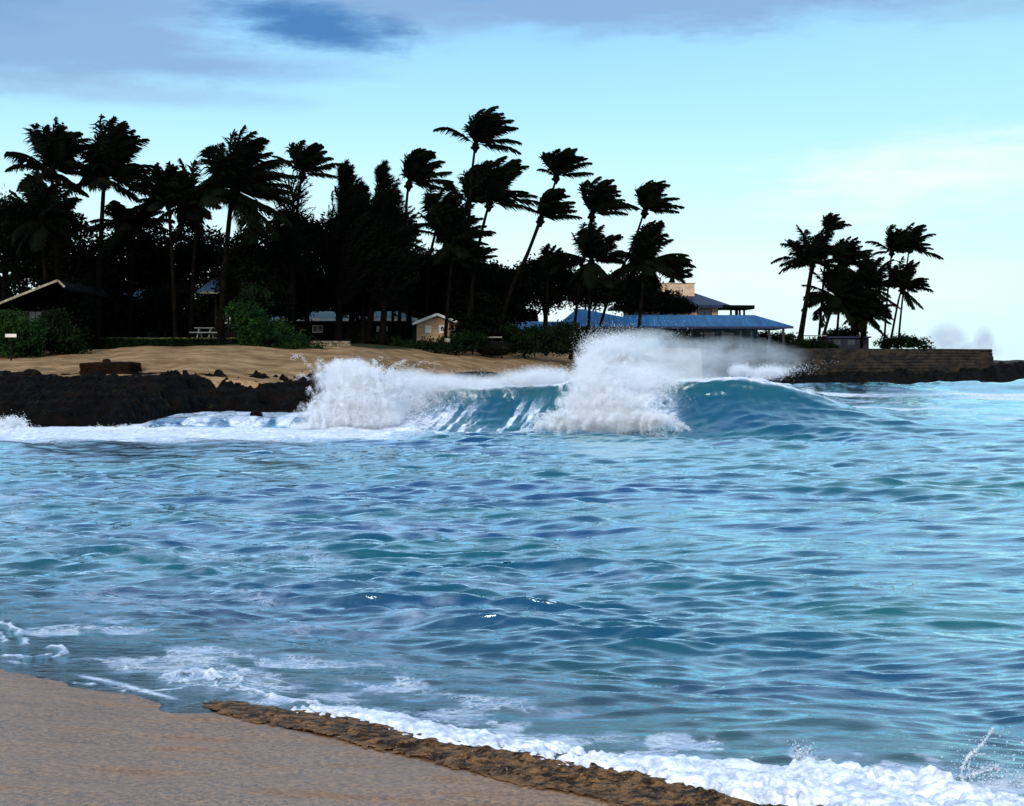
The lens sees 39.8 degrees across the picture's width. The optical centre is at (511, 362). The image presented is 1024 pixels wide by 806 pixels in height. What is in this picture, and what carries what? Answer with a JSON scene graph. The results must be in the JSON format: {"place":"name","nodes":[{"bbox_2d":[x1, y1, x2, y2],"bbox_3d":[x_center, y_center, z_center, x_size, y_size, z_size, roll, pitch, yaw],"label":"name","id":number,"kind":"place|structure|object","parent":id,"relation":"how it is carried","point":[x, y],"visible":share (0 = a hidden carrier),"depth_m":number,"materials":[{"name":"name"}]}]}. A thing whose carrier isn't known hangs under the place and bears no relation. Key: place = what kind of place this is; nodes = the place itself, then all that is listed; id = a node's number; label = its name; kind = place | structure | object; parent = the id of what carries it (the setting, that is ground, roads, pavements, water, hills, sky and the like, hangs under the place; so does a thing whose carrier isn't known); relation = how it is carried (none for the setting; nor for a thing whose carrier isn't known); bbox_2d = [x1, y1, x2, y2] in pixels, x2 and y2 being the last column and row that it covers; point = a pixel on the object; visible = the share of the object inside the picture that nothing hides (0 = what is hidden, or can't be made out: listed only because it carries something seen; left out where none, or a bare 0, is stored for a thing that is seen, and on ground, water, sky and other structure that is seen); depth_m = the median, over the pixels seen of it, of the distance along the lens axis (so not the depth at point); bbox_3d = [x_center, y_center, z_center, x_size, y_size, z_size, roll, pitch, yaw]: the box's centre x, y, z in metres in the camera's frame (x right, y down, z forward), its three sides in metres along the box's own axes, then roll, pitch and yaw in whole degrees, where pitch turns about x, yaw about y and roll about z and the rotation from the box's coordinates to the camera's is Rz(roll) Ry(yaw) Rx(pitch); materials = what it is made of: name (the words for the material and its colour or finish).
{"place":"outdoors","nodes":[
{"label":"outdoors","id":0,"kind":"place"},
{"bbox_2d":[91,337,235,338],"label":"lawn","id":1,"kind":"structure","parent":0,"point":[163,337],"depth_m":101.20,"materials":[{"name":"green plant"}]},
{"bbox_2d":[124,161,200,337],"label":"palm tree","id":2,"kind":"object","parent":1,"relation":"on","point":[171,197],"visible":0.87,"depth_m":101.81,"materials":[{"name":"green plant"}]},
{"bbox_2d":[270,311,418,341],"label":"house","id":3,"kind":"structure","parent":0,"point":[322,326],"depth_m":121.90,"materials":[{"name":"grey wood"}]},
{"bbox_2d":[0,366,1023,797],"bbox_3d":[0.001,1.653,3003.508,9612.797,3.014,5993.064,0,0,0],"label":"water","id":4,"kind":"structure","parent":0,"point":[762,570],"depth_m":19.74,"materials":[{"name":"liquid"}]},
{"bbox_2d":[0,409,176,433],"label":"sea spray","id":5,"kind":"object","parent":4,"relation":"on","point":[7,425],"visible":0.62,"depth_m":58.03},
{"bbox_2d":[285,354,480,428],"bbox_3d":[-5.113,1.184,61.121,9.484,3.263,3.368,0,0,-18],"label":"sea spray","id":6,"kind":"object","parent":4,"relation":"on","point":[352,395],"visible":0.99,"depth_m":60.33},
{"bbox_2d":[402,360,609,408],"bbox_3d":[0.513,1.360,62.081,11.139,3.559,3.414,0,0,0],"label":"sea spray","id":7,"kind":"object","parent":4,"relation":"on","point":[438,385],"visible":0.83,"depth_m":61.91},
{"bbox_2d":[521,320,731,437],"bbox_3d":[5.680,0.374,56.976,6.553,5.078,11.743,0,0,42],"label":"sea spray","id":8,"kind":"object","parent":4,"relation":"on","point":[597,405],"visible":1,"depth_m":54.61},
{"bbox_2d":[291,704,1023,805],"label":"sea foam","id":9,"kind":"object","parent":4,"relation":"on","point":[808,781],"visible":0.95,"depth_m":9.33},
{"bbox_2d":[676,356,866,392],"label":"sea spray","id":10,"kind":"object","parent":4,"relation":"on","point":[765,372],"visible":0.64,"depth_m":95.80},
{"bbox_2d":[787,726,1023,788],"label":"water splash","id":11,"kind":"object","parent":4,"relation":"on","point":[802,755],"visible":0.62,"depth_m":9.35,"materials":[{"name":"white"}]},
{"bbox_2d":[0,342,1023,805],"bbox_3d":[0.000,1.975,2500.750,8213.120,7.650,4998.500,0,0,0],"label":"ground","id":12,"kind":"structure","parent":0,"point":[64,742],"depth_m":10.53,"materials":[{"name":"sand"}]},
{"bbox_2d":[0,260,29,301],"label":"broadleaf tree","id":13,"kind":"object","parent":12,"relation":"on","point":[12,285],"visible":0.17,"depth_m":149.16,"materials":[{"name":"green plant"}]},
{"bbox_2d":[0,305,56,358],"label":"shrub","id":14,"kind":"object","parent":12,"relation":"on","point":[27,338],"visible":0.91,"depth_m":88.41,"materials":[{"name":"green plant"}]},
{"bbox_2d":[0,184,69,300],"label":"broadleaf tree","id":15,"kind":"object","parent":12,"relation":"on","point":[22,269],"visible":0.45,"depth_m":103.15,"materials":[{"name":"green plant"}]},
{"bbox_2d":[0,169,93,310],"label":"palm tree","id":16,"kind":"object","parent":12,"relation":"on","point":[45,209],"visible":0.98,"depth_m":95.25,"materials":[{"name":"green plant"}]},
{"bbox_2d":[3,116,98,279],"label":"palm tree","id":17,"kind":"object","parent":12,"relation":"on","point":[55,149],"visible":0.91,"depth_m":99.36,"materials":[{"name":"green plant"}]},
{"bbox_2d":[0,279,108,350],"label":"house","id":18,"kind":"structure","parent":12,"relation":"on","point":[24,300],"depth_m":94.67,"materials":[{"name":"brown wood"}]},
{"bbox_2d":[23,273,101,347],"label":"broadleaf tree","id":19,"kind":"object","parent":12,"relation":"on","point":[71,301],"visible":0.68,"depth_m":96.33,"materials":[{"name":"green plant"}]},
{"bbox_2d":[31,306,95,354],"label":"shrub","id":20,"kind":"object","parent":12,"relation":"on","point":[62,336],"visible":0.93,"depth_m":90.58,"materials":[{"name":"green plant"}]},
{"bbox_2d":[19,190,133,313],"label":"broadleaf tree","id":21,"kind":"object","parent":12,"relation":"on","point":[80,261],"visible":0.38,"depth_m":104.83,"materials":[{"name":"green plant"}]},
{"bbox_2d":[61,113,178,338],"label":"palm tree","id":22,"kind":"object","parent":12,"relation":"on","point":[111,152],"visible":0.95,"depth_m":100.44,"materials":[{"name":"green plant"}]},
{"bbox_2d":[86,226,169,336],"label":"broadleaf tree","id":23,"kind":"object","parent":12,"relation":"on","point":[142,254],"visible":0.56,"depth_m":110.92,"materials":[{"name":"green plant"}]},
{"bbox_2d":[89,200,175,337],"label":"palm tree","id":24,"kind":"object","parent":12,"relation":"on","point":[125,229],"visible":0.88,"depth_m":105.17,"materials":[{"name":"green plant"}]},
{"bbox_2d":[110,287,165,337],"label":"house","id":25,"kind":"structure","parent":12,"relation":"on","point":[147,335],"depth_m":114.60,"materials":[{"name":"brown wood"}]},
{"bbox_2d":[84,337,242,348],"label":"hedge","id":26,"kind":"object","parent":12,"relation":"on","point":[104,343],"visible":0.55,"depth_m":99.02,"materials":[{"name":"green plant"}]},
{"bbox_2d":[142,264,205,337],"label":"broadleaf tree","id":27,"kind":"object","parent":12,"relation":"on","point":[169,333],"visible":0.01,"depth_m":149.62,"materials":[{"name":"green plant"}]},
{"bbox_2d":[135,224,238,337],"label":"broadleaf tree","id":28,"kind":"object","parent":12,"relation":"on","point":[205,253],"visible":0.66,"depth_m":111.84,"materials":[{"name":"green plant"}]},
{"bbox_2d":[155,158,221,337],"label":"palm tree","id":29,"kind":"object","parent":12,"relation":"on","point":[191,218],"visible":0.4,"depth_m":103.87,"materials":[{"name":"green plant"}]},
{"bbox_2d":[0,368,427,426],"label":"rock shelf","id":30,"kind":"object","parent":12,"relation":"on","point":[97,397],"visible":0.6,"depth_m":67.87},
{"bbox_2d":[79,361,141,374],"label":"boulder","id":31,"kind":"object","parent":30,"relation":"on","point":[119,367],"visible":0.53,"depth_m":77.82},
{"bbox_2d":[196,278,239,337],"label":"house","id":32,"kind":"structure","parent":12,"relation":"on","point":[214,314],"depth_m":112.17,"materials":[{"name":"brown wood"}]},
{"bbox_2d":[185,268,272,337],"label":"broadleaf tree","id":33,"kind":"object","parent":12,"relation":"on","point":[204,305],"visible":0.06,"depth_m":147.81,"materials":[{"name":"green plant"}]},
{"bbox_2d":[181,125,300,338],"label":"palm tree","id":34,"kind":"object","parent":12,"relation":"on","point":[239,168],"visible":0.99,"depth_m":99.86,"materials":[{"name":"green plant"}]},
{"bbox_2d":[225,280,279,343],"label":"shrub","id":35,"kind":"object","parent":12,"relation":"on","point":[259,296],"visible":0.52,"depth_m":98.63,"materials":[{"name":"green plant"}]},
{"bbox_2d":[210,261,296,320],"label":"broadleaf tree","id":36,"kind":"object","parent":12,"relation":"on","point":[237,278],"visible":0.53,"depth_m":102.24,"materials":[{"name":"green plant"}]},
{"bbox_2d":[202,226,307,313],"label":"broadleaf tree","id":37,"kind":"object","parent":12,"relation":"on","point":[243,252],"visible":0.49,"depth_m":105.46,"materials":[{"name":"green plant"}]},
{"bbox_2d":[216,300,328,349],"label":"shrub","id":38,"kind":"object","parent":12,"relation":"on","point":[255,327],"visible":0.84,"depth_m":94.42,"materials":[{"name":"green plant"}]},
{"bbox_2d":[260,165,323,338],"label":"ironwood tree","id":39,"kind":"object","parent":12,"relation":"on","point":[293,240],"visible":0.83,"depth_m":105.79,"materials":[{"name":"green plant"}]},
{"bbox_2d":[272,140,344,314],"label":"palm tree","id":40,"kind":"object","parent":12,"relation":"on","point":[310,158],"visible":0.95,"depth_m":107.54,"materials":[{"name":"green plant"}]},
{"bbox_2d":[265,203,370,340],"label":"broadleaf tree","id":41,"kind":"object","parent":12,"relation":"on","point":[305,281],"visible":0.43,"depth_m":109.78,"materials":[{"name":"green plant"}]},
{"bbox_2d":[310,341,350,346],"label":"revetment","id":42,"kind":"object","parent":12,"relation":"on","point":[337,343],"visible":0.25,"depth_m":100.64,"materials":[{"name":"beige stone"}]},
{"bbox_2d":[311,159,399,340],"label":"ironwood tree","id":43,"kind":"object","parent":12,"relation":"on","point":[351,203],"visible":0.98,"depth_m":109.52,"materials":[{"name":"green plant"}]},
{"bbox_2d":[346,181,373,339],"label":"ironwood tree","id":44,"kind":"object","parent":12,"relation":"on","point":[351,321],"visible":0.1,"depth_m":113.73,"materials":[{"name":"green plant"}]},
{"bbox_2d":[329,281,405,338],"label":"broadleaf tree","id":45,"kind":"object","parent":12,"relation":"on","point":[355,304],"visible":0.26,"depth_m":113.28,"materials":[{"name":"green plant"}]},
{"bbox_2d":[322,216,418,343],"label":"broadleaf tree","id":46,"kind":"object","parent":12,"relation":"on","point":[372,280],"visible":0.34,"depth_m":110.66,"materials":[{"name":"green plant"}]},
{"bbox_2d":[344,330,401,344],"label":"shrub","id":47,"kind":"object","parent":12,"relation":"on","point":[355,340],"visible":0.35,"depth_m":112.48,"materials":[{"name":"green plant"}]},
{"bbox_2d":[352,159,433,343],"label":"ironwood tree","id":48,"kind":"object","parent":12,"relation":"on","point":[383,178],"visible":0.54,"depth_m":111.59,"materials":[{"name":"green plant"}]},
{"bbox_2d":[365,183,430,344],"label":"ironwood tree","id":49,"kind":"object","parent":12,"relation":"on","point":[392,208],"visible":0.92,"depth_m":110.56,"materials":[{"name":"green plant"}]},
{"bbox_2d":[404,208,432,340],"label":"norfolk pine","id":50,"kind":"object","parent":12,"relation":"on","point":[408,333],"visible":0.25,"depth_m":119.31,"materials":[{"name":"green plant"}]},
{"bbox_2d":[396,148,453,341],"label":"palm tree","id":51,"kind":"object","parent":12,"relation":"on","point":[419,167],"visible":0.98,"depth_m":117.53,"materials":[{"name":"green plant"}]},
{"bbox_2d":[387,336,464,353],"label":"shrub","id":52,"kind":"object","parent":12,"relation":"on","point":[422,344],"visible":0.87,"depth_m":110.64,"materials":[{"name":"green plant"}]},
{"bbox_2d":[412,313,455,342],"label":"cottage","id":53,"kind":"structure","parent":12,"relation":"on","point":[430,325],"depth_m":117.00,"materials":[{"name":"beige wood"}]},
{"bbox_2d":[407,185,466,317],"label":"palm tree","id":54,"kind":"object","parent":12,"relation":"on","point":[436,199],"visible":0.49,"depth_m":117.08,"materials":[{"name":"green plant"}]},
{"bbox_2d":[416,199,496,337],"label":"palm tree","id":55,"kind":"object","parent":12,"relation":"on","point":[455,230],"visible":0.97,"depth_m":115.18,"materials":[{"name":"green plant"}]},
{"bbox_2d":[433,328,489,354],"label":"shrub","id":56,"kind":"object","parent":12,"relation":"on","point":[469,341],"visible":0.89,"depth_m":111.66,"materials":[{"name":"green plant"}]},
{"bbox_2d":[439,164,508,206],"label":"palm tree","id":57,"kind":"object","parent":12,"relation":"on","point":[464,181],"visible":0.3,"depth_m":123.50,"materials":[{"name":"green plant"}]},
{"bbox_2d":[451,239,497,351],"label":"palm tree","id":58,"kind":"object","parent":12,"relation":"on","point":[480,253],"visible":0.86,"depth_m":115.42,"materials":[{"name":"green plant"}]},
{"bbox_2d":[452,371,500,379],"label":"boulder","id":59,"kind":"object","parent":12,"relation":"on","point":[486,374],"visible":0.82,"depth_m":83.11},
{"bbox_2d":[441,311,512,351],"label":"broadleaf tree","id":60,"kind":"object","parent":12,"relation":"on","point":[465,322],"visible":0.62,"depth_m":115.28,"materials":[{"name":"green plant"}]},
{"bbox_2d":[433,106,521,294],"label":"palm tree","id":61,"kind":"object","parent":12,"relation":"on","point":[485,128],"visible":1,"depth_m":120.65,"materials":[{"name":"green plant"}]},
{"bbox_2d":[443,259,518,351],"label":"broadleaf tree","id":62,"kind":"object","parent":12,"relation":"on","point":[485,280],"visible":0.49,"depth_m":121.43,"materials":[{"name":"green plant"}]},
{"bbox_2d":[477,341,510,355],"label":"boulder","id":63,"kind":"object","parent":12,"relation":"on","point":[496,348],"visible":0.93,"depth_m":112.12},
{"bbox_2d":[464,156,548,347],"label":"palm tree","id":64,"kind":"object","parent":12,"relation":"on","point":[494,183],"visible":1,"depth_m":116.17,"materials":[{"name":"green plant"}]},
{"bbox_2d":[482,260,537,325],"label":"broadleaf tree","id":65,"kind":"object","parent":12,"relation":"on","point":[522,295],"visible":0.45,"depth_m":123.14,"materials":[{"name":"green plant"}]},
{"bbox_2d":[199,700,822,805],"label":"rock ledge","id":66,"kind":"object","parent":12,"relation":"on","point":[611,785],"visible":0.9,"depth_m":9.73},
{"bbox_2d":[489,300,535,333],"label":"broadleaf tree","id":67,"kind":"object","parent":12,"relation":"on","point":[524,313],"visible":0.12,"depth_m":125.54,"materials":[{"name":"green plant"}]},
{"bbox_2d":[498,188,582,332],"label":"palm tree","id":68,"kind":"object","parent":12,"relation":"on","point":[552,198],"visible":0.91,"depth_m":118.75,"materials":[{"name":"green plant"}]},
{"bbox_2d":[498,319,584,358],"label":"shrub","id":69,"kind":"object","parent":12,"relation":"on","point":[536,336],"visible":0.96,"depth_m":116.41,"materials":[{"name":"green plant"}]},
{"bbox_2d":[507,251,585,353],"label":"broadleaf tree","id":70,"kind":"object","parent":12,"relation":"on","point":[558,289],"visible":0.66,"depth_m":128.67,"materials":[{"name":"green plant"}]},
{"bbox_2d":[537,243,568,355],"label":"palm tree","id":71,"kind":"object","parent":12,"relation":"on","point":[547,251],"visible":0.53,"depth_m":124.64,"materials":[{"name":"green plant"}]},
{"bbox_2d":[520,147,593,273],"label":"palm tree","id":72,"kind":"object","parent":12,"relation":"on","point":[557,162],"visible":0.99,"depth_m":126.23,"materials":[{"name":"green plant"}]},
{"bbox_2d":[556,318,611,367],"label":"shrub","id":73,"kind":"object","parent":12,"relation":"on","point":[579,330],"visible":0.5,"depth_m":120.30,"materials":[{"name":"green plant"}]},
{"bbox_2d":[545,219,625,370],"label":"palm tree","id":74,"kind":"object","parent":12,"relation":"on","point":[594,244],"visible":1,"depth_m":118.20,"materials":[{"name":"green plant"}]},
{"bbox_2d":[553,269,623,311],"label":"broadleaf tree","id":75,"kind":"object","parent":12,"relation":"on","point":[597,300],"visible":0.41,"depth_m":146.74,"materials":[{"name":"green plant"}]},
{"bbox_2d":[568,176,637,359],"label":"palm tree","id":76,"kind":"object","parent":12,"relation":"on","point":[601,199],"visible":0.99,"depth_m":125.59,"materials":[{"name":"green plant"}]},
{"bbox_2d":[599,271,666,315],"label":"broadleaf tree","id":77,"kind":"object","parent":12,"relation":"on","point":[628,299],"visible":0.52,"depth_m":146.54,"materials":[{"name":"green plant"}]},
{"bbox_2d":[591,180,684,363],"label":"palm tree","id":78,"kind":"object","parent":12,"relation":"on","point":[649,195],"visible":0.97,"depth_m":127.62,"materials":[{"name":"green plant"}]},
{"bbox_2d":[605,220,696,366],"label":"palm tree","id":79,"kind":"object","parent":12,"relation":"on","point":[647,242],"visible":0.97,"depth_m":117.31,"materials":[{"name":"green plant"}]},
{"bbox_2d":[515,309,793,352],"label":"house","id":80,"kind":"structure","parent":12,"relation":"on","point":[722,328],"depth_m":138.77,"materials":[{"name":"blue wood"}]},
{"bbox_2d":[615,348,702,379],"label":"garden wall","id":81,"kind":"structure","parent":12,"relation":"on","point":[692,357],"depth_m":121.50,"materials":[{"name":"concrete"}]},
{"bbox_2d":[626,330,691,347],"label":"shrub","id":82,"kind":"object","parent":12,"relation":"on","point":[680,338],"visible":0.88,"depth_m":133.61,"materials":[{"name":"plant"}]},
{"bbox_2d":[632,286,701,314],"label":"broadleaf tree","id":83,"kind":"object","parent":12,"relation":"on","point":[666,302],"visible":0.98,"depth_m":146.24,"materials":[{"name":"green plant"}]},
{"bbox_2d":[607,283,754,315],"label":"house","id":84,"kind":"structure","parent":12,"relation":"on","point":[708,306],"depth_m":151.41,"materials":[{"name":"beige paint"}]},
{"bbox_2d":[596,340,766,352],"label":"hedge","id":85,"kind":"object","parent":12,"relation":"on","point":[760,346],"visible":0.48,"depth_m":137.06,"materials":[{"name":"plant"}]},
{"bbox_2d":[758,330,812,347],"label":"shrub","id":86,"kind":"object","parent":12,"relation":"on","point":[776,340],"visible":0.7,"depth_m":147.25,"materials":[{"name":"green plant"}]},
{"bbox_2d":[770,224,852,347],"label":"palm tree","id":87,"kind":"object","parent":12,"relation":"on","point":[811,252],"visible":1,"depth_m":150.50,"materials":[{"name":"green plant"}]},
{"bbox_2d":[790,336,840,347],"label":"shrub","id":88,"kind":"object","parent":12,"relation":"on","point":[823,344],"visible":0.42,"depth_m":152.55,"materials":[{"name":"green plant"}]},
{"bbox_2d":[817,212,851,339],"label":"palm tree","id":89,"kind":"object","parent":12,"relation":"on","point":[830,220],"visible":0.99,"depth_m":156.47,"materials":[{"name":"green plant"}]},
{"bbox_2d":[801,256,869,340],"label":"palm tree","id":90,"kind":"object","parent":12,"relation":"on","point":[840,285],"visible":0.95,"depth_m":152.94,"materials":[{"name":"green plant"}]},
{"bbox_2d":[701,348,981,376],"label":"sea wall","id":91,"kind":"structure","parent":12,"relation":"on","point":[916,361],"depth_m":146.95,"materials":[{"name":"stone"}]},
{"bbox_2d":[822,325,867,335],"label":"shrub","id":92,"kind":"object","parent":12,"relation":"on","point":[844,332],"visible":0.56,"depth_m":159.50,"materials":[{"name":"green plant"}]},
{"bbox_2d":[821,336,870,348],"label":"hut","id":93,"kind":"object","parent":12,"relation":"on","point":[851,342],"visible":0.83,"depth_m":155.30,"materials":[{"name":"grey wood"}]},
{"bbox_2d":[827,236,872,335],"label":"palm tree","id":94,"kind":"object","parent":12,"relation":"on","point":[851,252],"visible":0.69,"depth_m":156.93,"materials":[{"name":"green plant"}]},
{"bbox_2d":[702,361,1023,383],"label":"shore rocks","id":95,"kind":"object","parent":12,"relation":"on","point":[1000,372],"visible":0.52,"depth_m":151.15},
{"bbox_2d":[840,294,893,348],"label":"palm tree","id":96,"kind":"object","parent":12,"relation":"on","point":[860,325],"visible":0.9,"depth_m":153.65,"materials":[{"name":"green plant"}]},
{"bbox_2d":[848,249,900,335],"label":"palm tree","id":97,"kind":"object","parent":12,"relation":"on","point":[873,275],"visible":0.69,"depth_m":155.20,"materials":[{"name":"green plant"}]},
{"bbox_2d":[865,224,918,348],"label":"palm tree","id":98,"kind":"object","parent":12,"relation":"on","point":[897,242],"visible":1,"depth_m":160.57,"materials":[{"name":"green plant"}]},
{"bbox_2d":[873,331,935,348],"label":"shrub","id":99,"kind":"object","parent":12,"relation":"on","point":[900,341],"visible":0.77,"depth_m":162.42,"materials":[{"name":"green plant"}]},
{"bbox_2d":[886,256,933,348],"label":"palm tree","id":100,"kind":"object","parent":12,"relation":"on","point":[902,274],"visible":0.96,"depth_m":157.14,"materials":[{"name":"green plant"}]},
{"bbox_2d":[895,222,943,348],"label":"palm tree","id":101,"kind":"object","parent":12,"relation":"on","point":[917,232],"visible":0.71,"depth_m":162.19,"materials":[{"name":"green plant"}]},
{"bbox_2d":[977,349,993,368],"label":"wall block","id":102,"kind":"structure","parent":12,"relation":"on","point":[987,359],"depth_m":162.65,"materials":[{"name":"stone"}]},
{"bbox_2d":[0,0,1023,360],"label":"sky","id":103,"kind":"structure","parent":0,"point":[764,118],"materials":[{"name":"blue"}]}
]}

